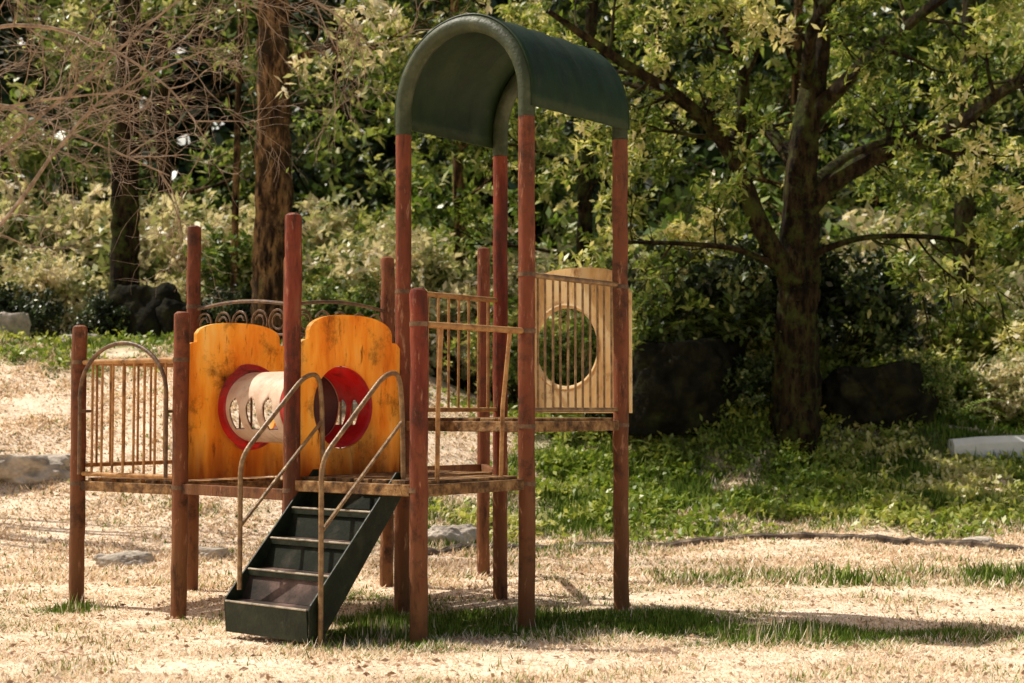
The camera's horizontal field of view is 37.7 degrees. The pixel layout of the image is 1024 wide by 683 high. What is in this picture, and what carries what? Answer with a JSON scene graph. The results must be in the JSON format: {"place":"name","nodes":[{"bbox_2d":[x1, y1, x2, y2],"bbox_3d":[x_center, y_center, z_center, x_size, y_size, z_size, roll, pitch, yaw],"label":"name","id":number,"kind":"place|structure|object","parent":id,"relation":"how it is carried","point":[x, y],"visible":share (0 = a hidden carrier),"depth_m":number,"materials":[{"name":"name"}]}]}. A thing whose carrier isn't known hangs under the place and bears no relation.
{"place":"outdoors","nodes":[
{"label":"outdoors","id":0,"kind":"place"},
{"bbox_2d":[0,0,1023,682],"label":"ground","id":1,"kind":"structure","parent":0,"point":[32,402],"depth_m":9.97,"materials":[{"name":"beige plant"}]},
{"bbox_2d":[0,312,30,339],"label":"boulder","id":2,"kind":"object","parent":1,"relation":"on","point":[14,322],"visible":0.38,"depth_m":19.32,"materials":[{"name":"grey stone"}]},
{"bbox_2d":[0,203,52,299],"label":"shrub","id":3,"kind":"object","parent":1,"relation":"on","point":[11,227],"visible":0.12,"depth_m":24.30,"materials":[{"name":"green plant"}]},
{"bbox_2d":[0,281,68,338],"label":"shrub","id":4,"kind":"object","parent":1,"relation":"on","point":[9,303],"visible":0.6,"depth_m":20.95,"materials":[{"name":"green plant"}]},
{"bbox_2d":[0,453,87,484],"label":"boulder","id":5,"kind":"object","parent":1,"relation":"on","point":[22,469],"visible":0.6,"depth_m":13.78,"materials":[{"name":"grey stone"}]},
{"bbox_2d":[0,0,89,203],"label":"forest tree","id":6,"kind":"object","parent":1,"relation":"on","point":[5,54],"visible":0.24,"depth_m":32.48,"materials":[{"name":"green plant"}]},
{"bbox_2d":[0,239,109,338],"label":"shrub","id":7,"kind":"object","parent":1,"relation":"on","point":[63,282],"visible":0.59,"depth_m":22.40,"materials":[{"name":"green plant"}]},
{"bbox_2d":[0,172,145,329],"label":"shrub","id":8,"kind":"object","parent":1,"relation":"on","point":[38,220],"visible":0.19,"depth_m":24.71,"materials":[{"name":"green plant"}]},
{"bbox_2d":[0,0,149,331],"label":"forest tree","id":9,"kind":"object","parent":1,"relation":"on","point":[28,157],"visible":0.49,"depth_m":28.90,"materials":[{"name":"green plant"}]},
{"bbox_2d":[62,334,102,341],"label":"boulder","id":10,"kind":"object","parent":1,"relation":"on","point":[93,335],"visible":0.07,"depth_m":19.57,"materials":[{"name":"grey stone"}]},
{"bbox_2d":[64,286,129,334],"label":"shrub","id":11,"kind":"object","parent":1,"relation":"on","point":[99,309],"visible":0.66,"depth_m":20.57,"materials":[{"name":"green plant"}]},
{"bbox_2d":[0,178,215,333],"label":"shrub","id":12,"kind":"object","parent":1,"relation":"on","point":[99,225],"visible":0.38,"depth_m":23.93,"materials":[{"name":"green plant"}]},
{"bbox_2d":[93,550,154,566],"bbox_3d":[-2.980,1.685,11.523,0.464,0.131,0.329,0,-3,-9],"label":"boulder","id":13,"kind":"object","parent":1,"relation":"on","point":[135,557],"visible":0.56,"depth_m":11.43,"materials":[{"name":"beige stone"}]},
{"bbox_2d":[100,282,183,339],"bbox_3d":[-5.099,-0.323,20.974,1.342,0.966,1.092,-2,-3,41],"label":"boulder","id":14,"kind":"object","parent":1,"relation":"on","point":[142,303],"visible":0.48,"depth_m":20.51,"materials":[{"name":"grey stone"}]},
{"bbox_2d":[11,0,296,300],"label":"forest tree","id":15,"kind":"object","parent":1,"relation":"on","point":[125,208],"visible":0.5,"depth_m":21.46,"materials":[{"name":"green plant"}]},
{"bbox_2d":[104,268,206,302],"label":"shrub","id":16,"kind":"object","parent":1,"relation":"on","point":[182,291],"visible":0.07,"depth_m":22.68,"materials":[{"name":"green plant"}]},
{"bbox_2d":[0,0,325,231],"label":"forest tree","id":17,"kind":"object","parent":1,"relation":"on","point":[247,172],"visible":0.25,"depth_m":30.39,"materials":[{"name":"green plant"}]},
{"bbox_2d":[156,298,224,339],"bbox_3d":[-4.360,-0.229,20.589,1.009,0.708,0.872,0,-3,4],"label":"boulder","id":18,"kind":"object","parent":1,"relation":"on","point":[167,309],"visible":0.17,"depth_m":20.30,"materials":[{"name":"grey stone"}]},
{"bbox_2d":[27,0,391,298],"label":"forest tree","id":19,"kind":"object","parent":1,"relation":"on","point":[236,159],"visible":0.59,"depth_m":22.16,"materials":[{"name":"green plant"}]},
{"bbox_2d":[199,546,229,558],"bbox_3d":[-2.341,1.666,11.755,0.267,0.110,0.226,1,-3,-22],"label":"boulder","id":20,"kind":"object","parent":1,"relation":"on","point":[207,552],"visible":0.55,"depth_m":11.67,"materials":[{"name":"beige stone"}]},
{"bbox_2d":[201,284,251,325],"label":"shrub","id":21,"kind":"object","parent":1,"relation":"on","point":[231,310],"visible":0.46,"depth_m":20.28,"materials":[{"name":"green plant"}]},
{"bbox_2d":[0,0,469,314],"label":"bare tree","id":22,"kind":"object","parent":1,"relation":"on","point":[88,77],"visible":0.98,"depth_m":12.96,"materials":[{"name":"brown pale twig bark"}]},
{"bbox_2d":[139,189,362,331],"bbox_3d":[-4.428,-1.166,24.199,3.566,2.545,3.733,2,-3,-32],"label":"shrub","id":23,"kind":"object","parent":1,"relation":"on","point":[219,222],"visible":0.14,"depth_m":23.39,"materials":[{"name":"green plant"}]},
{"bbox_2d":[170,210,334,323],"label":"shrub","id":24,"kind":"object","parent":1,"relation":"on","point":[222,253],"visible":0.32,"depth_m":22.10,"materials":[{"name":"green plant"}]},
{"bbox_2d":[224,184,445,338],"bbox_3d":[-3.143,-1.236,25.463,4.106,2.799,3.922,2,-3,-34],"label":"shrub","id":25,"kind":"object","parent":1,"relation":"on","point":[335,220],"visible":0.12,"depth_m":24.81,"materials":[{"name":"green plant"}]},
{"bbox_2d":[190,0,490,230],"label":"forest tree","id":26,"kind":"object","parent":1,"relation":"on","point":[300,162],"visible":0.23,"depth_m":30.51,"materials":[{"name":"green plant"}]},
{"bbox_2d":[301,264,394,332],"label":"shrub","id":27,"kind":"object","parent":1,"relation":"on","point":[322,293],"visible":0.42,"depth_m":21.22,"materials":[{"name":"green plant"}]},
{"bbox_2d":[342,400,357,412],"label":"boulder","id":28,"kind":"object","parent":1,"relation":"on","point":[355,404],"visible":0.04,"depth_m":16.36,"materials":[{"name":"grey stone"}]},
{"bbox_2d":[69,13,631,646],"bbox_3d":[-0.905,0.000,8.897,2.992,3.707,2.990,1,-3,-25],"label":"playground climbing frame","id":29,"kind":"object","parent":1,"relation":"on","point":[469,77],"visible":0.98,"depth_m":8.67,"materials":[{"name":"brown wood"}]},
{"bbox_2d":[250,0,491,342],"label":"forest tree","id":30,"kind":"object","parent":1,"relation":"on","point":[273,206],"visible":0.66,"depth_m":19.90,"materials":[{"name":"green plant"}]},
{"bbox_2d":[302,215,517,361],"bbox_3d":[-1.503,-0.717,22.892,3.387,2.418,3.546,0,-3,-7],"label":"shrub","id":31,"kind":"object","parent":1,"relation":"on","point":[423,260],"visible":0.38,"depth_m":22.19,"materials":[{"name":"green plant"}]},
{"bbox_2d":[428,523,476,543],"bbox_3d":[-0.532,1.664,12.655,0.608,0.245,0.411,2,-3,-35],"label":"boulder","id":32,"kind":"object","parent":1,"relation":"on","point":[463,533],"visible":0.46,"depth_m":12.53,"materials":[{"name":"beige stone"}]},
{"bbox_2d":[338,0,582,389],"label":"forest tree","id":33,"kind":"object","parent":1,"relation":"on","point":[553,132],"visible":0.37,"depth_m":23.51,"materials":[{"name":"green plant"}]},
{"bbox_2d":[327,170,604,371],"bbox_3d":[-0.929,-1.184,25.805,5.098,3.855,3.696,0,-3,6],"label":"shrub","id":34,"kind":"object","parent":1,"relation":"on","point":[488,219],"visible":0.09,"depth_m":25.57,"materials":[{"name":"green plant"}]},
{"bbox_2d":[293,0,641,371],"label":"forest tree","id":35,"kind":"object","parent":1,"relation":"on","point":[478,179],"visible":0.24,"depth_m":28.22,"materials":[{"name":"green plant"}]},
{"bbox_2d":[422,263,591,400],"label":"shrub","id":36,"kind":"object","parent":1,"relation":"on","point":[433,334],"visible":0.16,"depth_m":21.84,"materials":[{"name":"green plant"}]},
{"bbox_2d":[0,322,1023,543],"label":"ground cover","id":37,"kind":"object","parent":1,"relation":"on","point":[881,508],"visible":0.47,"depth_m":16.12,"materials":[{"name":"green plant"}]},
{"bbox_2d":[0,0,1023,332],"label":"hillside wood","id":38,"kind":"object","parent":1,"relation":"on","point":[222,126],"visible":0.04,"depth_m":42.49,"materials":[{"name":"green plant"}]},
{"bbox_2d":[0,344,1023,682],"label":"fallen leaves","id":39,"kind":"object","parent":1,"relation":"on","point":[366,674],"visible":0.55,"depth_m":7.34,"materials":[{"name":"brown plant"}]},
{"bbox_2d":[442,291,594,406],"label":"shrub","id":40,"kind":"object","parent":1,"relation":"on","point":[512,314],"visible":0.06,"depth_m":20.43,"materials":[{"name":"green plant"}]},
{"bbox_2d":[355,0,713,314],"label":"forest tree","id":41,"kind":"object","parent":1,"relation":"on","point":[586,186],"visible":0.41,"depth_m":22.60,"materials":[{"name":"green plant"}]},
{"bbox_2d":[431,233,648,395],"bbox_3d":[0.830,-0.157,23.674,4.480,3.054,4.279,1,-3,-12],"label":"shrub","id":42,"kind":"object","parent":1,"relation":"on","point":[545,259],"visible":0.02,"depth_m":22.83,"materials":[{"name":"green plant"}]},
{"bbox_2d":[490,316,595,407],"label":"shrub","id":43,"kind":"object","parent":1,"relation":"on","point":[514,370],"visible":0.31,"depth_m":18.54,"materials":[{"name":"green plant"}]},
{"bbox_2d":[583,366,599,417],"bbox_3d":[1.322,0.655,18.000,1.044,0.769,1.032,0,-3,4],"label":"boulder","id":44,"kind":"object","parent":1,"relation":"on","point":[586,374],"visible":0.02,"depth_m":17.83,"materials":[{"name":"grey stone"}]},
{"bbox_2d":[583,413,612,439],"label":"shrub","id":45,"kind":"object","parent":1,"relation":"on","point":[606,415],"visible":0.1,"depth_m":17.45,"materials":[{"name":"green plant"}]},
{"bbox_2d":[555,266,696,333],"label":"shrub","id":46,"kind":"object","parent":1,"relation":"on","point":[585,317],"visible":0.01,"depth_m":21.00,"materials":[{"name":"green plant"}]},
{"bbox_2d":[558,269,717,365],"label":"shrub","id":47,"kind":"object","parent":1,"relation":"on","point":[655,335],"visible":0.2,"depth_m":18.14,"materials":[{"name":"green plant"}]},
{"bbox_2d":[628,437,685,450],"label":"fern","id":48,"kind":"object","parent":1,"relation":"on","point":[650,444],"visible":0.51,"depth_m":17.03,"materials":[{"name":"green plant"}]},
{"bbox_2d":[643,293,731,320],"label":"fern","id":49,"kind":"object","parent":1,"relation":"on","point":[711,302],"visible":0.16,"depth_m":18.12,"materials":[{"name":"green plant"}]},
{"bbox_2d":[628,337,747,435],"bbox_3d":[2.027,0.513,17.765,1.941,1.175,1.420,6,-6,-65],"label":"boulder","id":50,"kind":"object","parent":1,"relation":"on","point":[676,388],"visible":0.76,"depth_m":17.13,"materials":[{"name":"grey stone"}]},
{"bbox_2d":[517,0,871,263],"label":"forest tree","id":51,"kind":"object","parent":1,"relation":"on","point":[708,58],"visible":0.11,"depth_m":30.70,"materials":[{"name":"green plant"}]},
{"bbox_2d":[643,310,755,338],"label":"fern","id":52,"kind":"object","parent":1,"relation":"on","point":[692,327],"visible":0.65,"depth_m":17.83,"materials":[{"name":"green plant"}]},
{"bbox_2d":[628,226,778,346],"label":"shrub","id":53,"kind":"object","parent":1,"relation":"on","point":[700,270],"visible":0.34,"depth_m":17.96,"materials":[{"name":"green plant"}]},
{"bbox_2d":[695,515,722,526],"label":"boulder","id":54,"kind":"object","parent":1,"relation":"on","point":[717,519],"visible":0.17,"depth_m":14.30,"materials":[{"name":"beige stone"}]},
{"bbox_2d":[551,182,873,281],"bbox_3d":[3.532,-0.752,24.776,5.462,4.130,3.960,-1,-3,20],"label":"shrub","id":55,"kind":"object","parent":1,"relation":"on","point":[655,228],"visible":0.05,"depth_m":24.84,"materials":[{"name":"green plant"}]},
{"bbox_2d":[428,531,1023,554],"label":"garden kerb","id":56,"kind":"structure","parent":1,"relation":"on","point":[971,543],"depth_m":13.12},
{"bbox_2d":[683,318,774,339],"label":"fern","id":57,"kind":"object","parent":1,"relation":"on","point":[721,326],"visible":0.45,"depth_m":17.92,"materials":[{"name":"green plant"}]},
{"bbox_2d":[721,349,780,415],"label":"shrub","id":58,"kind":"object","parent":1,"relation":"on","point":[741,377],"visible":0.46,"depth_m":17.38,"materials":[{"name":"green plant"}]},
{"bbox_2d":[672,327,860,363],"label":"shrub","id":59,"kind":"object","parent":1,"relation":"on","point":[834,344],"depth_m":19.90,"materials":[{"name":"green plant"}]},
{"bbox_2d":[628,179,913,282],"bbox_3d":[4.612,-0.779,26.332,5.826,4.406,4.224,0,-3,-8],"label":"shrub","id":60,"kind":"object","parent":1,"relation":"on","point":[836,210],"depth_m":25.86,"materials":[{"name":"green plant"}]},
{"bbox_2d":[677,227,876,362],"bbox_3d":[3.066,-0.519,18.424,2.378,1.769,2.698,1,-3,-29],"label":"shrub","id":61,"kind":"object","parent":1,"relation":"on","point":[728,284],"visible":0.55,"depth_m":17.80,"materials":[{"name":"green plant"}]},
{"bbox_2d":[537,0,1023,463],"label":"spreading tree","id":62,"kind":"object","parent":1,"relation":"on","point":[790,256],"visible":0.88,"depth_m":16.75,"materials":[{"name":"green plant"}]},
{"bbox_2d":[607,0,989,263],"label":"forest tree","id":63,"kind":"object","parent":1,"relation":"on","point":[792,63],"visible":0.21,"depth_m":27.66,"materials":[{"name":"green plant"}]},
{"bbox_2d":[819,342,879,360],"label":"fern","id":64,"kind":"object","parent":1,"relation":"on","point":[839,355],"visible":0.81,"depth_m":18.14,"materials":[{"name":"green plant"}]},
{"bbox_2d":[748,242,959,367],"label":"shrub","id":65,"kind":"object","parent":1,"relation":"on","point":[880,308],"visible":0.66,"depth_m":18.05,"materials":[{"name":"green plant"}]},
{"bbox_2d":[820,257,917,367],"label":"shrub","id":66,"kind":"object","parent":1,"relation":"on","point":[865,362],"visible":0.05,"depth_m":20.04,"materials":[{"name":"green plant"}]},
{"bbox_2d":[853,431,903,442],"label":"fern","id":67,"kind":"object","parent":1,"relation":"on","point":[881,434],"visible":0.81,"depth_m":17.16,"materials":[{"name":"green plant"}]},
{"bbox_2d":[820,361,938,429],"bbox_3d":[4.367,0.641,17.875,1.114,0.808,1.637,-2,-3,42],"label":"boulder","id":68,"kind":"object","parent":1,"relation":"on","point":[888,394],"visible":0.81,"depth_m":17.41,"materials":[{"name":"grey stone"}]},
{"bbox_2d":[818,0,1023,417],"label":"forest tree","id":69,"kind":"object","parent":1,"relation":"on","point":[964,209],"visible":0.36,"depth_m":22.01,"materials":[{"name":"green plant"}]},
{"bbox_2d":[822,193,1023,318],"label":"shrub","id":70,"kind":"object","parent":1,"relation":"on","point":[879,221],"visible":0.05,"depth_m":24.05,"materials":[{"name":"green plant"}]},
{"bbox_2d":[827,0,1023,252],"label":"forest tree","id":71,"kind":"object","parent":1,"relation":"on","point":[914,33],"visible":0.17,"depth_m":28.73,"materials":[{"name":"green plant"}]},
{"bbox_2d":[868,335,993,413],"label":"shrub","id":72,"kind":"object","parent":1,"relation":"on","point":[962,388],"visible":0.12,"depth_m":19.34,"materials":[{"name":"green plant"}]},
{"bbox_2d":[839,263,1023,411],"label":"shrub","id":73,"kind":"object","parent":1,"relation":"on","point":[921,318],"visible":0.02,"depth_m":21.14,"materials":[{"name":"green plant"}]},
{"bbox_2d":[906,346,966,419],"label":"shrub","id":74,"kind":"object","parent":1,"relation":"on","point":[939,377],"visible":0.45,"depth_m":17.87,"materials":[{"name":"green plant"}]},
{"bbox_2d":[900,30,1023,241],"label":"forest tree","id":75,"kind":"object","parent":1,"relation":"on","point":[1017,118],"visible":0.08,"depth_m":29.23,"materials":[{"name":"green plant"}]},
{"bbox_2d":[905,172,1023,409],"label":"shrub","id":76,"kind":"object","parent":1,"relation":"on","point":[998,238],"visible":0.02,"depth_m":23.92,"materials":[{"name":"green plant"}]},
{"bbox_2d":[910,283,1023,423],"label":"shrub","id":77,"kind":"object","parent":1,"relation":"on","point":[973,343],"visible":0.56,"depth_m":20.46,"materials":[{"name":"green plant"}]},
{"bbox_2d":[917,0,1023,301],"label":"forest tree","id":78,"kind":"object","parent":1,"relation":"on","point":[1014,30],"visible":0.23,"depth_m":24.22,"materials":[{"name":"green plant"}]},
{"bbox_2d":[936,398,1008,422],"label":"fern","id":79,"kind":"object","parent":1,"relation":"on","point":[975,407],"visible":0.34,"depth_m":18.74,"materials":[{"name":"green plant"}]},
{"bbox_2d":[961,536,995,542],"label":"boulder","id":80,"kind":"object","parent":1,"relation":"on","point":[983,538],"visible":0.29,"depth_m":13.14,"materials":[{"name":"beige stone"}]},
{"bbox_2d":[947,435,1023,459],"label":"concrete wall","id":81,"kind":"structure","parent":1,"relation":"on","point":[984,445],"depth_m":17.20,"materials":[{"name":"grey concrete"}]},
{"bbox_2d":[950,253,1023,405],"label":"shrub","id":82,"kind":"object","parent":1,"relation":"on","point":[1019,278],"visible":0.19,"depth_m":22.07,"materials":[{"name":"green plant"}]},
{"bbox_2d":[960,406,1023,424],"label":"fern","id":83,"kind":"object","parent":1,"relation":"on","point":[1008,422],"visible":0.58,"depth_m":19.07,"materials":[{"name":"green plant"}]},
{"bbox_2d":[962,341,1023,426],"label":"shrub","id":84,"kind":"object","parent":1,"relation":"on","point":[1011,369],"visible":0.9,"depth_m":19.11,"materials":[{"name":"green plant"}]},
{"bbox_2d":[979,337,1022,418],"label":"shrub","id":85,"kind":"object","parent":1,"relation":"on","point":[992,338],"visible":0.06,"depth_m":20.10,"materials":[{"name":"green plant"}]}
]}

